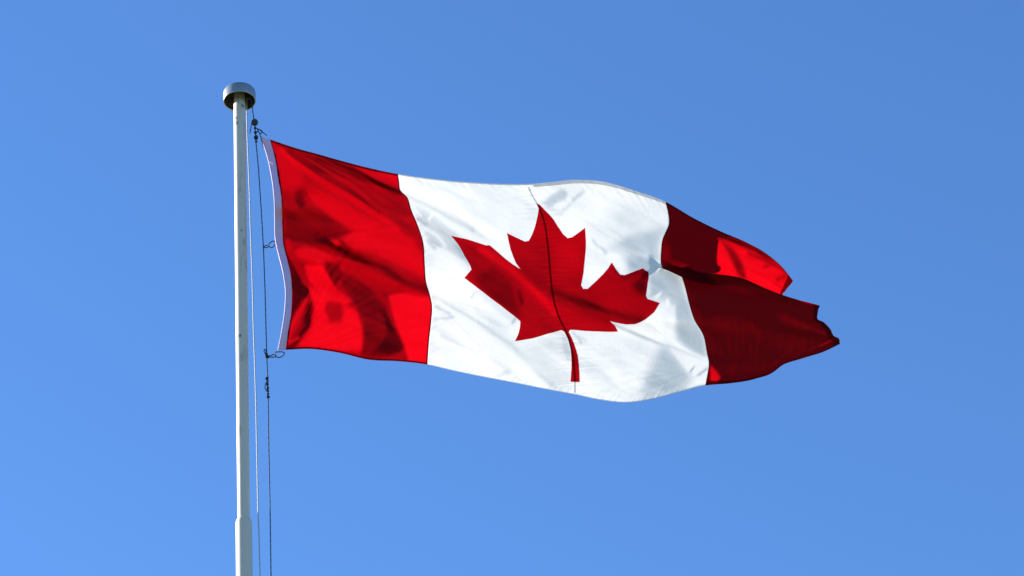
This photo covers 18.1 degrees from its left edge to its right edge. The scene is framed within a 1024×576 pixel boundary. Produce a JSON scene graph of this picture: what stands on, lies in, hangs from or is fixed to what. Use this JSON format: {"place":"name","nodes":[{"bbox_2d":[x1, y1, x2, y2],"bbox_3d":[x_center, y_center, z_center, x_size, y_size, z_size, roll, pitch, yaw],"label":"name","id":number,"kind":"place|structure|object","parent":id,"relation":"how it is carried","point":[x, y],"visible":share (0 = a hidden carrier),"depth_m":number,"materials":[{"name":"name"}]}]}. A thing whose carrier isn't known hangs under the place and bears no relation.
{"place":"outdoors","nodes":[
{"label":"outdoors","id":0,"kind":"place"},
{"bbox_2d":[0,0,1023,575],"label":"sky","id":1,"kind":"structure","parent":0,"point":[873,150],"materials":[{"name":"blue"}]},
{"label":"pavement","id":2,"kind":"structure","parent":0,"visible":0},
{"bbox_2d":[223,82,255,575],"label":"flagpole","id":3,"kind":"object","parent":2,"relation":"on","point":[236,95],"visible":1,"depth_m":21.88,"materials":[{"name":"grey metal"}]},
{"bbox_2d":[246,98,260,575],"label":"return rope","id":4,"kind":"object","parent":3,"relation":"hanging from","point":[253,342],"visible":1,"depth_m":21.89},
{"bbox_2d":[250,95,271,575],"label":"halyard","id":5,"kind":"object","parent":3,"relation":"hanging from","point":[254,122],"visible":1,"depth_m":21.85,"materials":[{"name":"fabric"}]},
{"bbox_2d":[256,128,266,147],"bbox_3d":[-1.780,-1.068,22.844,0.080,0.191,0.022,-4,-36,0],"label":"corner cord","id":6,"kind":"object","parent":5,"relation":"attached to","point":[260,135],"visible":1,"depth_m":22.86,"materials":[{"name":"fabric"}]},
{"bbox_2d":[268,351,284,357],"bbox_3d":[-1.597,0.452,21.733,0.121,0.062,0.023,-4,-36,0],"label":"flag ring","id":7,"kind":"object","parent":5,"relation":"attached to","point":[275,354],"visible":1,"depth_m":21.73,"materials":[{"name":"metal"}]},
{"bbox_2d":[261,136,839,401],"bbox_3d":[0.193,-0.305,22.255,3.874,2.445,0.520,-4,-36,0],"label":"flag","id":8,"kind":"object","parent":7,"relation":"hanging from","point":[601,290],"visible":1,"depth_m":22.22,"materials":[{"name":"red fabric"}]}
]}

